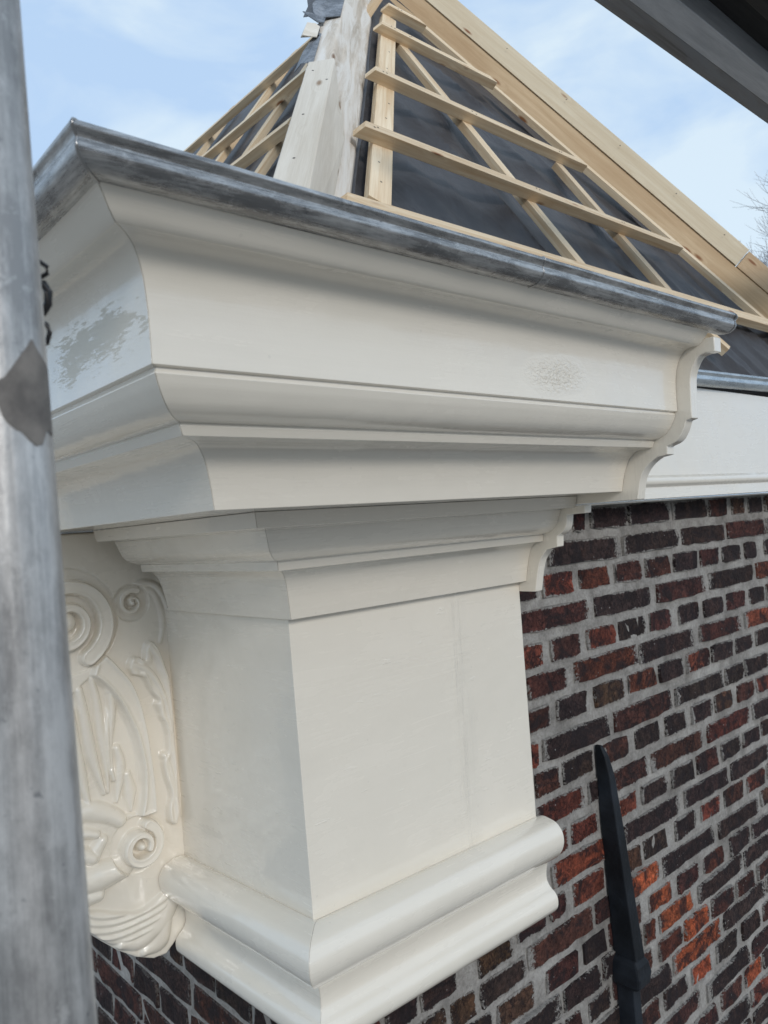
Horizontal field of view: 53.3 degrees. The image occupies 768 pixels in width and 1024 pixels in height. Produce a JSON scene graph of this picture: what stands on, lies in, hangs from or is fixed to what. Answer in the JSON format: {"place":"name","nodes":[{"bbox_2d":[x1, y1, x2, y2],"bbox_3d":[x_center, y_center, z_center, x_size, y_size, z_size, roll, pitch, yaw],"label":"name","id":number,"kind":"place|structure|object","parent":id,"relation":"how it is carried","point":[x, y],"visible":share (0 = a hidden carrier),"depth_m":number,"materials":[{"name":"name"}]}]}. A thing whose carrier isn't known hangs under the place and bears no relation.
{"place":"outdoors","nodes":[
{"label":"outdoors","id":0,"kind":"place"},
{"bbox_2d":[91,935,276,1023],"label":"brick wall","id":1,"kind":"structure","parent":0,"point":[172,985],"depth_m":1.61,"materials":[{"name":"brown brick"}]},
{"bbox_2d":[263,494,767,1023],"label":"brick wall","id":2,"kind":"structure","parent":0,"point":[645,634],"depth_m":1.83,"materials":[{"name":"brown brick"}]},
{"bbox_2d":[93,496,590,1023],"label":"corner pilaster","id":3,"kind":"object","parent":2,"relation":"on","point":[369,836],"visible":1,"depth_m":1.23,"materials":[{"name":"beige paint"}]},
{"bbox_2d":[38,182,720,533],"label":"box cornice","id":4,"kind":"structure","parent":3,"relation":"on","point":[204,362],"depth_m":0.81,"materials":[{"name":"beige paint"}]},
{"bbox_2d":[61,532,185,957],"bbox_3d":[-0.556,0.428,1.373,0.365,0.777,0.192,-3,-1,-42],"label":"carved bracket","id":5,"kind":"object","parent":4,"relation":"attached to","point":[128,770],"visible":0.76,"depth_m":1.36,"materials":[{"name":"beige paint"}]},
{"bbox_2d":[33,117,737,334],"bbox_3d":[-0.496,-0.212,1.624,1.043,0.031,2.045,-3,-1,-42],"label":"roof gutter","id":6,"kind":"object","parent":4,"relation":"on","point":[76,162],"visible":0.94,"depth_m":0.65,"materials":[{"name":"metal"}]},
{"bbox_2d":[184,0,767,396],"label":"hipped roof","id":7,"kind":"structure","parent":4,"relation":"on","point":[456,115],"depth_m":2.29,"materials":[{"name":"brown wood"}]},
{"bbox_2d":[595,744,650,1023],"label":"wall anchor","id":8,"kind":"object","parent":2,"relation":"attached to","point":[631,969],"depth_m":1.66,"materials":[{"name":"black paint"}]},
{"bbox_2d":[576,388,767,505],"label":"eaves fascia","id":9,"kind":"structure","parent":2,"relation":"attached to","point":[721,449],"depth_m":1.97,"materials":[{"name":"beige paint"}]},
{"bbox_2d":[697,369,767,391],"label":"gutter","id":10,"kind":"object","parent":9,"relation":"on","point":[713,379],"visible":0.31,"depth_m":1.98,"materials":[{"name":"metal"}]},
{"bbox_2d":[595,0,767,123],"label":"scaffold deck","id":11,"kind":"structure","parent":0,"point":[721,45],"depth_m":1.54,"materials":[{"name":"grey metal"}]},
{"label":"ground","id":12,"kind":"structure","parent":0,"visible":0},
{"bbox_2d":[0,0,97,1023],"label":"scaffold tube","id":13,"kind":"object","parent":12,"relation":"on","point":[46,968],"visible":1,"depth_m":0.34,"materials":[{"name":"grey metal"}]},
{"bbox_2d":[40,259,52,345],"bbox_3d":[-0.178,-0.108,0.396,0.011,0.047,0.010,-3,-1,-42],"label":"cable tie","id":14,"kind":"object","parent":13,"relation":"attached to","point":[48,296],"visible":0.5,"depth_m":0.40,"materials":[{"name":"black plastic"}]},
{"bbox_2d":[732,171,767,265],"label":"bare tree","id":15,"kind":"object","parent":12,"relation":"on","point":[765,258],"visible":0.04,"depth_m":34.48,"materials":[{"name":"grey plant"}]}
]}

